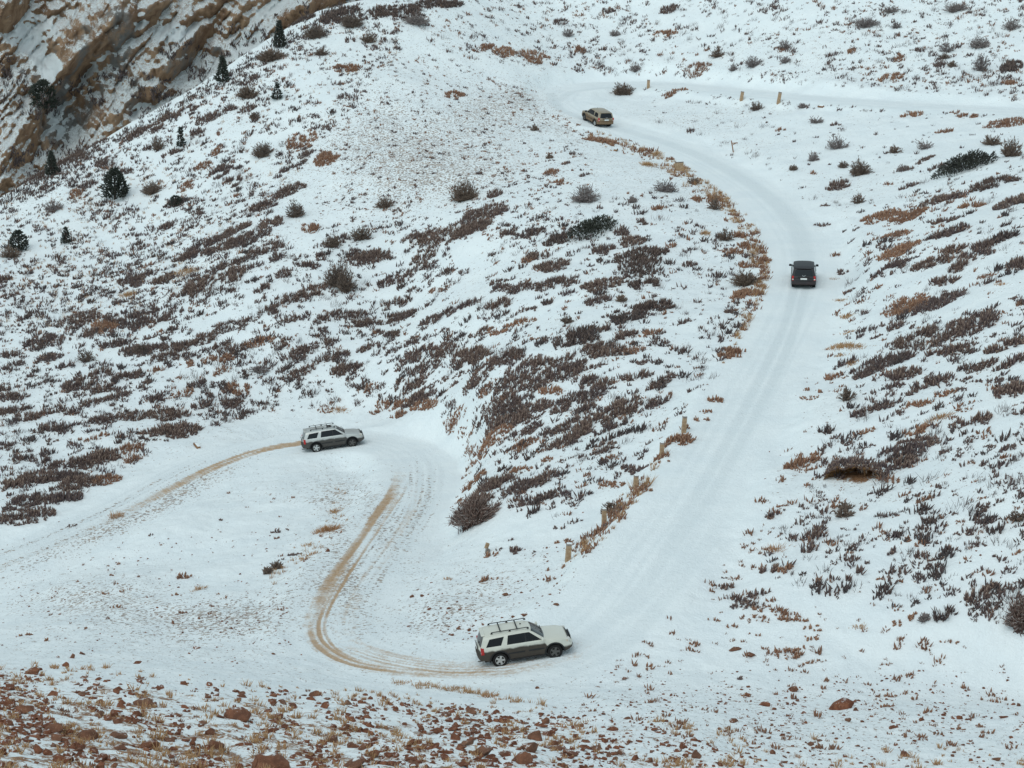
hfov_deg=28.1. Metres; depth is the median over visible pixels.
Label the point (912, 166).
shrub
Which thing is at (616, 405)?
shrub
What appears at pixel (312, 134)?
shrub
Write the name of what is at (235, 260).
shrub
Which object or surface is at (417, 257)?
shrub
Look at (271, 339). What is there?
shrub
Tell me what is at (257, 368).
twig bush
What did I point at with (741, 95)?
marker post
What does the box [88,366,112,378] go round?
shrub
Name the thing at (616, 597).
road
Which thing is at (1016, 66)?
shrubbery
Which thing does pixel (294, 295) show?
shrub
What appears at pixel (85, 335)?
shrub
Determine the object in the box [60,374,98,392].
shrub
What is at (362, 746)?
rock
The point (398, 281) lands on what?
shrub
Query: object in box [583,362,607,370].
shrub
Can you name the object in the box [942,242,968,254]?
shrub
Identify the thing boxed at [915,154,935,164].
shrub
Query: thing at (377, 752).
rock
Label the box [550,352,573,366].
shrub
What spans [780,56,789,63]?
twig bush
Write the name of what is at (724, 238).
twig bush
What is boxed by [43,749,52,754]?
rock
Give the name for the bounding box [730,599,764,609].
shrub
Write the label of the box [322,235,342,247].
twig bush
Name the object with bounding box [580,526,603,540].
shrub
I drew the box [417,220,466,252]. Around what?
shrub
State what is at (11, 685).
rock
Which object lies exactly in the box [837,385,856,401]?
twig bush
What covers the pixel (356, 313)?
shrub
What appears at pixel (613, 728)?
rock
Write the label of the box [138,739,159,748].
rock
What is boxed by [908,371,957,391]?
shrub
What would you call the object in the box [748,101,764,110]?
twig bush
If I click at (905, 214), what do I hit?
shrub
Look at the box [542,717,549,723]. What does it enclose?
rock
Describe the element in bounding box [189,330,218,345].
shrub
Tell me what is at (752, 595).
shrub
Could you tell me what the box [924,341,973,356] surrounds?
shrub
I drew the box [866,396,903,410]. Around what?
shrub
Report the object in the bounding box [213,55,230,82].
conifer tree
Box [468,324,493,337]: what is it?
shrub
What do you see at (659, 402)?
shrub
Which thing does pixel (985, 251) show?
shrub
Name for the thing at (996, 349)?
shrub
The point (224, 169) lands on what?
shrub
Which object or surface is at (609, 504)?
twig bush
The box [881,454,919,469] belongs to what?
shrub
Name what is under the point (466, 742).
rock
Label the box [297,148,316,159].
shrub
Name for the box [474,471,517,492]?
shrub
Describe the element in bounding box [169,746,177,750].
rock
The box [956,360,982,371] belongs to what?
shrub
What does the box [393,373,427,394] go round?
shrub
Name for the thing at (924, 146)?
twig bush
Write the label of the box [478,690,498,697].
grass tuft
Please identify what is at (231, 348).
shrub
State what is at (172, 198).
evergreen bush
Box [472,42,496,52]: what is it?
shrub
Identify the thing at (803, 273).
off road car
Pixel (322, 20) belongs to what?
shrub
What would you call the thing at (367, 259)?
shrub
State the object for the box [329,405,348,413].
grass tuft
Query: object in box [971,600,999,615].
shrub
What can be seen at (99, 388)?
shrub
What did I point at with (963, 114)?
shrub
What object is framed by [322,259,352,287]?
twig bush
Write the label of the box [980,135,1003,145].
twig bush
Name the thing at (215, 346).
shrub
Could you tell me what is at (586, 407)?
shrub
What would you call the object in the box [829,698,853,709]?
rock
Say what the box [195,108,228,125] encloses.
shrub
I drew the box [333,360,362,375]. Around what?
shrub
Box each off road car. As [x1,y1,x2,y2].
[301,423,363,451]
[475,618,572,666]
[582,108,613,125]
[789,261,818,286]
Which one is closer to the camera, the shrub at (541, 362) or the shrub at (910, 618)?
the shrub at (910, 618)
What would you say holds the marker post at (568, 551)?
on the ground at (242, 506)
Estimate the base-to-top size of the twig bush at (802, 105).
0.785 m
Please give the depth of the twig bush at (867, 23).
241.78 m
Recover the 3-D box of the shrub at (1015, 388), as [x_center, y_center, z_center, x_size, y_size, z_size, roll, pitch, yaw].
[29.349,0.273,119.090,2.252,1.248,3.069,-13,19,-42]
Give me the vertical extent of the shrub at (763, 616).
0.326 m
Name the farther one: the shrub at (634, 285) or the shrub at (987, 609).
the shrub at (634, 285)
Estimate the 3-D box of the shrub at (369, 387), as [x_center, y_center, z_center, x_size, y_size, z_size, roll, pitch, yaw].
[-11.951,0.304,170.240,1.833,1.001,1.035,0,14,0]
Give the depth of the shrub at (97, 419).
167.63 m
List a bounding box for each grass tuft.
[107,510,124,520]
[118,290,135,298]
[161,262,206,282]
[183,584,207,593]
[311,522,343,534]
[327,507,344,513]
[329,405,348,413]
[410,679,430,685]
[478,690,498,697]
[566,724,587,730]
[639,160,656,167]
[647,149,664,156]
[756,542,796,551]
[828,340,879,351]
[839,312,854,319]
[848,623,866,629]
[915,410,956,424]
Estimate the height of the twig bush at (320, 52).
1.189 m
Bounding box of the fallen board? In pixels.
[193,442,200,448]
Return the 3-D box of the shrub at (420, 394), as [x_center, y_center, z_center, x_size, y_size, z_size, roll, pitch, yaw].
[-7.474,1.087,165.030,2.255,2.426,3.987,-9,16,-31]
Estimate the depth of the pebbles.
70.98 m
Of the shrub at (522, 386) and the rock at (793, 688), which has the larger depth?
the shrub at (522, 386)
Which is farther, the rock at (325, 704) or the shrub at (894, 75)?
the shrub at (894, 75)
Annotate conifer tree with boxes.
[44,150,60,175]
[60,226,70,243]
[175,127,185,146]
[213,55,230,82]
[270,82,282,99]
[272,20,286,47]
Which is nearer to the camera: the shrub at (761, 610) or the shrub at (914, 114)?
the shrub at (761, 610)
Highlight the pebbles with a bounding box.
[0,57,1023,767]
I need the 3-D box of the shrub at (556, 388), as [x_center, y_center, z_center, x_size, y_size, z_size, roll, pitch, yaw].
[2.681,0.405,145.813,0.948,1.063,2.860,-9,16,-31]
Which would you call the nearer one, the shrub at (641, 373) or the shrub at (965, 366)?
the shrub at (965, 366)
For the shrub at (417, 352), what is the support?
on the ground at (242, 506)
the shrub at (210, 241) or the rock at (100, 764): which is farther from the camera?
the shrub at (210, 241)
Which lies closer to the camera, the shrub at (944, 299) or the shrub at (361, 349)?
the shrub at (944, 299)
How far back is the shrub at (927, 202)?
174.02 m
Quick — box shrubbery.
[0,0,1023,767]
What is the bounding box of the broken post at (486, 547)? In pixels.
[484,542,489,553]
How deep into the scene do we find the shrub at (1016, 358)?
123.86 m
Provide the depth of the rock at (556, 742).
73.41 m
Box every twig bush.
[0,243,20,257]
[44,198,63,211]
[76,349,97,362]
[133,341,147,353]
[140,181,165,195]
[150,135,165,150]
[235,85,259,99]
[248,111,259,118]
[249,365,273,374]
[252,141,273,157]
[254,47,288,61]
[262,565,274,573]
[269,560,282,568]
[285,198,305,217]
[303,24,326,40]
[312,46,329,55]
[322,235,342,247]
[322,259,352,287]
[334,262,358,293]
[339,14,367,28]
[347,225,373,240]
[359,32,376,43]
[373,194,394,208]
[401,12,429,26]
[445,491,501,533]
[446,176,478,202]
[530,123,538,130]
[546,153,553,158]
[560,315,574,323]
[562,29,574,36]
[568,183,601,203]
[601,500,621,510]
[609,82,634,95]
[610,29,619,36]
[615,293,627,301]
[627,196,637,202]
[628,64,641,72]
[650,179,678,192]
[686,177,698,183]
[707,192,720,209]
[708,46,724,57]
[714,227,735,240]
[726,265,762,286]
[728,63,737,70]
[744,54,762,67]
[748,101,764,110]
[778,40,791,48]
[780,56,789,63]
[789,164,797,170]
[798,103,806,108]
[808,150,819,161]
[809,115,823,123]
[825,132,849,148]
[833,504,855,517]
[835,501,854,508]
[837,160,848,167]
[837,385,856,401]
[849,156,874,176]
[850,193,865,203]
[852,16,879,28]
[882,5,900,13]
[888,145,903,153]
[890,22,901,28]
[897,164,910,171]
[915,138,934,149]
[917,611,931,623]
[937,53,951,58]
[938,2,968,12]
[938,38,954,52]
[946,60,958,66]
[966,36,989,48]
[972,53,989,71]
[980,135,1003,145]
[1000,135,1022,156]
[1001,592,1023,635]
[1002,16,1021,30]
[1007,510,1023,522]
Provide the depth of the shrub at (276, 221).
198.84 m
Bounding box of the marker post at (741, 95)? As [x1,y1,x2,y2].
[740,91,743,100]
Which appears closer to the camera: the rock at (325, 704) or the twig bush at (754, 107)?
the rock at (325, 704)
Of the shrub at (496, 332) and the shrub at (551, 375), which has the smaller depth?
the shrub at (551, 375)
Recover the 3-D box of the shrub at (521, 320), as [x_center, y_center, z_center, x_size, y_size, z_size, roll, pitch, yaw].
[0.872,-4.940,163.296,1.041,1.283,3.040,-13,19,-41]
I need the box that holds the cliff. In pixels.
[0,0,358,195]
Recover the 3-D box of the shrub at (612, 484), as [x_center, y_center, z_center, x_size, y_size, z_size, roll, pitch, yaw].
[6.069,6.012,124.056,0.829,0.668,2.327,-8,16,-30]
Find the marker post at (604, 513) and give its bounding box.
[601,507,606,523]
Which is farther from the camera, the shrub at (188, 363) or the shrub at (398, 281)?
the shrub at (398, 281)
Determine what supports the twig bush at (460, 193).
on the ground at (242, 506)
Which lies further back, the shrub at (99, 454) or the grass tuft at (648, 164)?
the grass tuft at (648, 164)
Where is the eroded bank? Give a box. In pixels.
[823,455,897,479]
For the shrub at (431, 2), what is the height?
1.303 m
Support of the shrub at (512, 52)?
on the ground at (242, 506)
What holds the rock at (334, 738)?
on the ground at (242, 506)
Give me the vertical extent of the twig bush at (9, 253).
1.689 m
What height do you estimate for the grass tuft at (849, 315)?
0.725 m
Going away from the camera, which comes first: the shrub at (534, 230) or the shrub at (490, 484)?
the shrub at (490, 484)
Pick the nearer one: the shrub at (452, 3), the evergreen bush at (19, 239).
the evergreen bush at (19, 239)
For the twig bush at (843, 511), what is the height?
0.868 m
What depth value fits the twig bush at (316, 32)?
240.98 m
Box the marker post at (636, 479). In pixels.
[633,474,638,490]
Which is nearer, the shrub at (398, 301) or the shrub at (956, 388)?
the shrub at (956, 388)
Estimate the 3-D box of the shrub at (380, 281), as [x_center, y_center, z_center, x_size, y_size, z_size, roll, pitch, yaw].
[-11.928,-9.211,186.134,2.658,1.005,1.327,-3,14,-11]
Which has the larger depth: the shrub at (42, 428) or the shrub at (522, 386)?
the shrub at (42, 428)
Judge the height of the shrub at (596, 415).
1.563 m
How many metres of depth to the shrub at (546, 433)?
139.14 m
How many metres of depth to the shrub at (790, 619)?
100.56 m
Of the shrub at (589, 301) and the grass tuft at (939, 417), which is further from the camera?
the shrub at (589, 301)
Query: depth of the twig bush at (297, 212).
199.46 m
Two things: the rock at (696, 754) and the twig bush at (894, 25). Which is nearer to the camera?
the rock at (696, 754)
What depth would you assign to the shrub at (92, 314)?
189.00 m
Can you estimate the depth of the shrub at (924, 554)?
103.64 m
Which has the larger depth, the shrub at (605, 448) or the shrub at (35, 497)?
the shrub at (35, 497)
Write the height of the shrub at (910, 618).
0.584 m
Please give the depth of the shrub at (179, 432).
164.87 m
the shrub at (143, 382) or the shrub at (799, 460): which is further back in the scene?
the shrub at (143, 382)
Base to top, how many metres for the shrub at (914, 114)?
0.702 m
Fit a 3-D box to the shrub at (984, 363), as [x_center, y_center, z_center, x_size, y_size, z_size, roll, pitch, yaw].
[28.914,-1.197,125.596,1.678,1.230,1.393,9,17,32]
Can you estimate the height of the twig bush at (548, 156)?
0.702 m
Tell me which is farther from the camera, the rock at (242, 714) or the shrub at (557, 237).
the shrub at (557, 237)
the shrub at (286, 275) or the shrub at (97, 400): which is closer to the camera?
the shrub at (97, 400)
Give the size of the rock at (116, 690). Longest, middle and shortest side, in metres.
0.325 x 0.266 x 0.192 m
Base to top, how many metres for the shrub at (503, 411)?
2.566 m
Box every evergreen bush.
[7,229,29,251]
[27,78,59,109]
[99,166,131,199]
[169,195,181,205]
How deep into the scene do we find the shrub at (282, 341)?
178.58 m
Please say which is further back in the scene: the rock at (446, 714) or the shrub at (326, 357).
the shrub at (326, 357)
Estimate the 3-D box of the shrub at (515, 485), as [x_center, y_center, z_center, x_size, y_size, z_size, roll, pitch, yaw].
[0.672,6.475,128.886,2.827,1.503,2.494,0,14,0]
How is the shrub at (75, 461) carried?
on the ground at (242, 506)
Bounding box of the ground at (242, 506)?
[0,0,1023,767]
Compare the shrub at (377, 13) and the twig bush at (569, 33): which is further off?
the twig bush at (569, 33)
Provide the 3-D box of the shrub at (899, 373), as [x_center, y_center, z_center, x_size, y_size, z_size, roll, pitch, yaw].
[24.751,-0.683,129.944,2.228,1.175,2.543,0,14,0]
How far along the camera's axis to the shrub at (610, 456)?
128.54 m
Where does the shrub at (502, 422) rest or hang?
on the ground at (242, 506)
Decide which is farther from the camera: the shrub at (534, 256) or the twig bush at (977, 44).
the twig bush at (977, 44)
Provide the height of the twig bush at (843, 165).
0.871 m
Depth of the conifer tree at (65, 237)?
208.83 m
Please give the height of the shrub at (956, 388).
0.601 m
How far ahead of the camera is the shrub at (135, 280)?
196.21 m
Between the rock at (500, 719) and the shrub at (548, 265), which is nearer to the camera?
the rock at (500, 719)
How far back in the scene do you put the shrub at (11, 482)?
154.47 m
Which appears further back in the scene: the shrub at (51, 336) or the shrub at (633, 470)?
the shrub at (51, 336)
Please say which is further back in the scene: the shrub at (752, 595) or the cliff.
the cliff
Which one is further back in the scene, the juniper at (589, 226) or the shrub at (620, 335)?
the juniper at (589, 226)
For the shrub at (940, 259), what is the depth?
151.28 m
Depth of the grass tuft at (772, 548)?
108.49 m
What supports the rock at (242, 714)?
on the ground at (242, 506)
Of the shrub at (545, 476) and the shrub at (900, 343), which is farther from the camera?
the shrub at (900, 343)
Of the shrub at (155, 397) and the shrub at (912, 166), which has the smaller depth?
the shrub at (155, 397)
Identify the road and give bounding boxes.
[0,81,1023,685]
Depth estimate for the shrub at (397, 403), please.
167.48 m
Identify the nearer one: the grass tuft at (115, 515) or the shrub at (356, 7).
the grass tuft at (115, 515)
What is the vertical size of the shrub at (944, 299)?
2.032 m
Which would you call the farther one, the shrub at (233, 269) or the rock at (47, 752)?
the shrub at (233, 269)
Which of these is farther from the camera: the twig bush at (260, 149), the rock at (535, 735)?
the twig bush at (260, 149)
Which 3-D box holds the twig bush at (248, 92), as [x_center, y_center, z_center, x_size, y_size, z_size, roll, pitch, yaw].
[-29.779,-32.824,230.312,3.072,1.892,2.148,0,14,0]
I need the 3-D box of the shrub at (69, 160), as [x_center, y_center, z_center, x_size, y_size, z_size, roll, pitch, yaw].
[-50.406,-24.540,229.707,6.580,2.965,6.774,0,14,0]
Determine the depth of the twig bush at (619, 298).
159.64 m
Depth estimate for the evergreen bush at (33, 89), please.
295.20 m
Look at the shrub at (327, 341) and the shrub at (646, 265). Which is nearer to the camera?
the shrub at (646, 265)
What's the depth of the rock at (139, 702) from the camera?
69.49 m
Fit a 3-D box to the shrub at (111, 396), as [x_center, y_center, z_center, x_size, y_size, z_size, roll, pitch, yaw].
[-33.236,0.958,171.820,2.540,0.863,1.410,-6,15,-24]
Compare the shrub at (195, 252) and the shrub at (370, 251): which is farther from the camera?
the shrub at (195, 252)
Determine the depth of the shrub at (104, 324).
186.87 m
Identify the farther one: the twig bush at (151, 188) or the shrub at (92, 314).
the twig bush at (151, 188)
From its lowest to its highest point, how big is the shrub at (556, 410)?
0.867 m
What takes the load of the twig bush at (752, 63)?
on the ground at (242, 506)
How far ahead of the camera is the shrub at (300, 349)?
177.53 m
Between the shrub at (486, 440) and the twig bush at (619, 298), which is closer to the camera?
the shrub at (486, 440)
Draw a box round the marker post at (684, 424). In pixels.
[681,415,686,432]
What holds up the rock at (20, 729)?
on the ground at (242, 506)
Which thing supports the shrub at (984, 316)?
on the ground at (242, 506)
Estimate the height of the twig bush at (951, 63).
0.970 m
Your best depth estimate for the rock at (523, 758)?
63.07 m
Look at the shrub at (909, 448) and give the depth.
116.80 m
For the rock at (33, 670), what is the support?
on the ground at (242, 506)
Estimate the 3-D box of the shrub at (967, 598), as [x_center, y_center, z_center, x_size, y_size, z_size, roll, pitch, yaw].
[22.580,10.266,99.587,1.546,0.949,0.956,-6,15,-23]
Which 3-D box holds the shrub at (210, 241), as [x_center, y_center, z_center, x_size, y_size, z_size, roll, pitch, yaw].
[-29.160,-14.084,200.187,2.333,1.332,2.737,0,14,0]
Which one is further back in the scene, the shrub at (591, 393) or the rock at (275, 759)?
the shrub at (591, 393)
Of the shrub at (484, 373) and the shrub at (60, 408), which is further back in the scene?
the shrub at (60, 408)
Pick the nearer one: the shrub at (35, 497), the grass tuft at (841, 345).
the grass tuft at (841, 345)
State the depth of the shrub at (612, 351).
148.40 m
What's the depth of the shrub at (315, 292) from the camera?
185.44 m
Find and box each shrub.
[0,349,20,358]
[0,389,30,401]
[0,404,27,414]
[0,476,23,490]
[0,504,56,525]
[1,493,49,511]
[17,409,47,421]
[17,469,56,483]
[18,165,58,185]
[23,332,58,351]
[31,152,90,179]
[31,453,51,463]
[33,422,55,432]
[33,469,86,483]
[34,351,64,362]
[39,403,66,414]
[41,455,102,470]
[43,489,83,504]
[49,305,112,330]
[51,420,81,431]
[56,473,102,490]
[57,137,109,165]
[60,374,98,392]
[77,397,104,406]
[82,326,105,337]
[83,381,120,395]
[83,447,121,464]
[84,413,121,424]
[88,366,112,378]
[90,319,118,333]
[98,336,136,348]
[100,390,127,401]
[105,368,145,382]
[116,272,146,289]
[116,408,155,420]
[117,304,172,329]
[118,344,145,356]
[119,441,144,454]
[121,124,151,142]
[129,379,152,390]
[136,342,159,356]
[138,392,165,404]
[138,421,182,436]
[148,270,174,285]
[148,405,194,420]
[150,111,170,126]
[151,351,180,361]
[157,307,182,321]
[159,340,192,353]
[164,421,202,438]
[169,387,193,398]
[171,103,201,118]
[171,350,200,360]
[173,250,198,262]
[174,339,199,347]
[175,273,216,297]
[179,359,202,367]
[185,378,206,388]
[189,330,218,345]
[191,398,212,408]
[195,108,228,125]
[202,233,223,247]
[203,352,234,364]
[206,340,230,350]
[208,163,235,179]
[209,236,243,252]
[210,317,247,333]
[216,340,246,355]
[217,264,245,283]
[218,220,251,238]
[221,381,251,395]
[221,397,244,408]
[224,227,271,249]
[228,254,250,266]
[237,102,258,112]
[239,74,260,85]
[243,335,265,344]
[244,335,275,348]
[245,239,284,255]
[249,197,277,213]
[256,303,280,318]
[257,215,284,228]
[271,336,294,347]
[272,180,306,199]
[273,267,297,278]
[274,291,309,306]
[279,313,301,324]
[279,363,315,381]
[280,353,305,363]
[284,128,318,151]
[288,340,320,359]
[292,12,315,25]
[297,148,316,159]
[298,259,320,269]
[298,281,330,296]
[311,348,349,364]
[314,8,352,23]
[314,308,342,323]
[314,336,336,348]
[315,150,340,166]
[325,3,366,23]
[329,362,353,377]
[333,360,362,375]
[334,308,370,320]
[339,317,394,327]
[344,248,390,265]
[352,246,392,259]
[356,341,377,352]
[358,382,377,393]
[365,3,395,18]
[366,277,394,287]
[375,397,408,410]
[380,295,409,310]
[385,2,425,20]
[385,272,412,286]
[391,308,423,321]
[393,341,447,379]
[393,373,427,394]
[400,227,435,249]
[400,384,436,409]
[401,337,420,347]
[402,265,422,277]
[408,0,444,7]
[409,248,438,266]
[409,397,437,410]
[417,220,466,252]
[433,342,464,357]
[437,0,464,7]
[442,408,466,434]
[446,296,481,315]
[449,221,473,239]
[449,343,491,367]
[459,218,492,237]
[460,202,507,225]
[462,355,500,395]
[467,490,494,502]
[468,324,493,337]
[471,423,511,466]
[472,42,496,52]
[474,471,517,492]
[479,412,521,442]
[480,353,542,419]
[484,295,510,310]
[484,374,542,421]
[485,395,533,425]
[487,323,511,336]
[488,344,525,365]
[491,45,517,57]
[500,476,544,495]
[504,281,538,294]
[507,316,536,327]
[507,489,555,508]
[509,397,553,424]
[509,465,532,472]
[515,255,533,263]
[516,224,545,239]
[517,48,550,63]
[524,251,543,262]
[525,355,556,366]
[529,360,584,383]
[530,467,560,484]
[532,257,569,272]
[533,427,560,438]
[534,273,579,291]
[538,384,562,394]
[541,230,571,246]
[544,425,593,450]
[549,403,571,414]
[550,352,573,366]
[551,414,591,433]
[553,323,599,349]
[555,388,586,406]
[561,357,587,370]
[571,399,596,415]
[571,411,611,434]
[576,384,613,403]
[579,275,629,292]
[579,338,608,355]
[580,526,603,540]
[581,135,619,145]
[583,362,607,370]
[585,294,611,305]
[589,375,614,388]
[589,442,619,455]
[592,341,625,358]
[592,419,618,436]
[595,440,616,447]
[598,479,625,487]
[600,454,620,460]
[600,502,628,513]
[603,393,643,416]
[609,307,648,324]
[611,255,664,278]
[613,244,669,265]
[613,328,639,340]
[618,234,645,247]
[620,368,654,381]
[620,463,652,474]
[622,345,645,355]
[627,276,660,289]
[629,297,675,312]
[630,484,652,498]
[637,328,662,336]
[642,395,669,410]
[645,371,679,391]
[652,28,677,36]
[653,452,669,461]
[682,61,712,77]
[716,345,746,356]
[720,582,734,589]
[721,246,743,256]
[723,591,750,602]
[728,286,756,298]
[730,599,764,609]
[746,588,770,597]
[748,614,769,622]
[752,604,786,616]
[759,562,780,573]
[774,645,805,659]
[777,611,808,621]
[782,450,820,469]
[799,527,828,540]
[803,624,821,630]
[804,634,818,640]
[825,178,850,190]
[831,453,874,464]
[832,352,857,369]
[848,350,903,375]
[852,426,875,437]
[859,207,901,224]
[859,406,880,412]
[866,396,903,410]
[874,692,897,696]
[875,239,924,261]
[875,473,899,482]
[877,437,934,459]
[878,71,904,81]
[880,291,930,314]
[881,228,913,237]
[881,348,918,366]
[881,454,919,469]
[884,298,928,317]
[884,365,921,381]
[886,319,905,331]
[887,206,929,222]
[889,321,936,349]
[892,611,917,626]
[896,165,913,171]
[897,434,951,447]
[900,110,923,117]
[902,397,934,409]
[902,422,937,437]
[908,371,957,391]
[909,253,956,271]
[910,261,935,269]
[910,288,967,315]
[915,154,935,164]
[918,193,950,206]
[918,550,944,561]
[921,315,974,349]
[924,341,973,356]
[928,274,962,286]
[929,215,959,224]
[931,604,957,622]
[933,389,956,397]
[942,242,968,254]
[947,254,976,273]
[947,410,992,430]
[950,386,966,391]
[952,339,978,348]
[953,308,1000,340]
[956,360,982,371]
[957,112,978,117]
[957,200,986,208]
[957,246,995,258]
[957,525,977,535]
[963,584,990,606]
[967,173,1022,192]
[968,356,998,372]
[969,236,1000,251]
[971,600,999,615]
[973,443,995,450]
[982,116,1023,127]
[982,579,1000,589]
[983,334,1023,353]
[985,229,1020,242]
[992,192,1023,209]
[992,352,1023,371]
[993,379,1023,398]
[999,442,1022,452]
[1006,256,1023,270]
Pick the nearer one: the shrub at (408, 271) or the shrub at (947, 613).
the shrub at (947, 613)
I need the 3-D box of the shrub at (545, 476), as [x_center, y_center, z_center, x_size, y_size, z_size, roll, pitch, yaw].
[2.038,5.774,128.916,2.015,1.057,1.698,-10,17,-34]
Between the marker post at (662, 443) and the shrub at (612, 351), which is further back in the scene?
the shrub at (612, 351)
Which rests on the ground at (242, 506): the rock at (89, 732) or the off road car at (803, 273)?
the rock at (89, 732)
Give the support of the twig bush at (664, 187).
on the ground at (242, 506)
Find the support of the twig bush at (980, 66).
on the ground at (242, 506)
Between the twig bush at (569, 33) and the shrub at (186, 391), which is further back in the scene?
the twig bush at (569, 33)
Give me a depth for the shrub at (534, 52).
248.20 m
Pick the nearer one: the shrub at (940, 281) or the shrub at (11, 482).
the shrub at (940, 281)
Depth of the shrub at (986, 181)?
172.97 m
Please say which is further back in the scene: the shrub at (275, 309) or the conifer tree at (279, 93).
the conifer tree at (279, 93)
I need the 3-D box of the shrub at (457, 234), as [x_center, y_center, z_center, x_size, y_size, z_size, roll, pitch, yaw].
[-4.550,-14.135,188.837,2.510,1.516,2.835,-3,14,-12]
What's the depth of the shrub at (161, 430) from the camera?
164.81 m
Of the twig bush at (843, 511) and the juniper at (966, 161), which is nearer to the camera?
the twig bush at (843, 511)
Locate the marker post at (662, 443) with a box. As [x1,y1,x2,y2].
[659,441,664,457]
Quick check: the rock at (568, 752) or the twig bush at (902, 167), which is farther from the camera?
the twig bush at (902, 167)
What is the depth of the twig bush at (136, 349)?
179.80 m
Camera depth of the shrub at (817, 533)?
108.57 m
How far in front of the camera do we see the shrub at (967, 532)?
104.66 m
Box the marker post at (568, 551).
[565,542,571,562]
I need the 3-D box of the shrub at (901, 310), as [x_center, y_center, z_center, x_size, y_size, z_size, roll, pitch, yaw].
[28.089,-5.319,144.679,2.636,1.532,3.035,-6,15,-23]
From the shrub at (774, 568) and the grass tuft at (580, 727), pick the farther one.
the shrub at (774, 568)
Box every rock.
[6,683,15,689]
[13,705,33,713]
[17,727,28,732]
[25,667,39,673]
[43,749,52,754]
[44,723,62,731]
[51,732,61,740]
[76,728,97,739]
[95,710,104,716]
[95,761,104,767]
[104,714,112,720]
[110,732,127,738]
[112,718,123,723]
[113,688,119,692]
[113,745,127,750]
[133,697,153,706]
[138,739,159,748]
[164,737,174,741]
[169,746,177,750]
[204,728,214,734]
[208,740,223,749]
[223,707,250,722]
[252,751,289,767]
[308,690,320,696]
[320,701,328,708]
[328,735,337,742]
[344,757,367,767]
[347,742,355,747]
[358,743,366,749]
[369,749,380,756]
[405,755,416,761]
[430,727,443,731]
[441,711,451,716]
[450,733,460,740]
[461,740,473,745]
[466,707,476,714]
[476,745,492,755]
[477,759,488,761]
[498,717,509,722]
[513,751,532,764]
[522,742,538,752]
[527,730,542,740]
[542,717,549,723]
[543,745,561,749]
[550,740,559,744]
[563,748,577,756]
[592,745,601,750]
[606,726,617,730]
[632,754,638,760]
[645,757,652,762]
[691,750,701,758]
[729,647,741,650]
[729,718,737,722]
[759,701,769,706]
[790,686,799,691]
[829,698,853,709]
[900,750,909,756]
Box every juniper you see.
[566,214,618,242]
[930,149,999,178]
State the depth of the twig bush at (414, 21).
244.62 m
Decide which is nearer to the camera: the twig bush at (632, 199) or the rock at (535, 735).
the rock at (535, 735)
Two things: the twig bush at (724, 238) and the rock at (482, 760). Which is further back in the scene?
the twig bush at (724, 238)
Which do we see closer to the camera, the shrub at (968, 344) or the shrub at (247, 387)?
the shrub at (968, 344)
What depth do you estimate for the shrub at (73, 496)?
150.44 m
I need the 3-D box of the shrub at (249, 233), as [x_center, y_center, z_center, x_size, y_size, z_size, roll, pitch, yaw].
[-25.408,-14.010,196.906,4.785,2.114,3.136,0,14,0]
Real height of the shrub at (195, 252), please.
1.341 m
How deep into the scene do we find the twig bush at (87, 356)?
180.06 m
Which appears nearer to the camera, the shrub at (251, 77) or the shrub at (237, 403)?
the shrub at (237, 403)
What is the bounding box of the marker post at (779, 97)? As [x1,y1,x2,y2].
[776,91,781,104]
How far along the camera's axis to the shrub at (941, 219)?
164.65 m
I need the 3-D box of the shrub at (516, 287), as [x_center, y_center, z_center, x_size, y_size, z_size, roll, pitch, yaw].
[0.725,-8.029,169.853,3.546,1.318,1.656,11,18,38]
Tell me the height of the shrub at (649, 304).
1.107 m
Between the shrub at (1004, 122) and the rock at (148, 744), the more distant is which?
the shrub at (1004, 122)
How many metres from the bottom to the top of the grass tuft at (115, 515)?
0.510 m
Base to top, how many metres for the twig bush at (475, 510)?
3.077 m
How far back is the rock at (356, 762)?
58.55 m
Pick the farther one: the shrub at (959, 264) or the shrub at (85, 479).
the shrub at (85, 479)
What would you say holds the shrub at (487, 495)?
on the ground at (242, 506)
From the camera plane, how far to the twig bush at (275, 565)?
123.06 m
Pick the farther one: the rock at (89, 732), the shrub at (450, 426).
the shrub at (450, 426)
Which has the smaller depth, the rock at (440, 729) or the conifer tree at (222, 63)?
the rock at (440, 729)
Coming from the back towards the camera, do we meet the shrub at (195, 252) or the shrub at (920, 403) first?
the shrub at (195, 252)
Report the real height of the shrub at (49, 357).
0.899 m
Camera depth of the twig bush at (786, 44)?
241.47 m
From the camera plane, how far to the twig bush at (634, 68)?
248.63 m
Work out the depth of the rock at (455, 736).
70.37 m
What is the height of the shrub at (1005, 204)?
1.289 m
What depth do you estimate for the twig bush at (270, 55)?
236.79 m
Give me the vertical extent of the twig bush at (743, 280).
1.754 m
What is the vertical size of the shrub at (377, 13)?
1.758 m
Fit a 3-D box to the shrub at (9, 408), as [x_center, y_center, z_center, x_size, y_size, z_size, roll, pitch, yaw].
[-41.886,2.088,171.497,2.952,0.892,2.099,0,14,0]
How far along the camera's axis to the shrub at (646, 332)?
150.43 m
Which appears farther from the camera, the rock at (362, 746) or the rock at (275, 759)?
the rock at (362, 746)
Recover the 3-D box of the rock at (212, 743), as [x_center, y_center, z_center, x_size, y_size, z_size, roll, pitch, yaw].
[-8.708,10.585,60.080,0.526,0.345,0.305,0,14,0]
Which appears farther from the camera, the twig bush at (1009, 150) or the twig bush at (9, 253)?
the twig bush at (9, 253)
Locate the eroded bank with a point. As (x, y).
(865, 466)
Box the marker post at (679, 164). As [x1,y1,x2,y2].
[674,160,683,170]
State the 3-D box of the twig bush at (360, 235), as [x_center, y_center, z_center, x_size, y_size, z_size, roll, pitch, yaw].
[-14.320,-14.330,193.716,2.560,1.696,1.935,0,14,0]

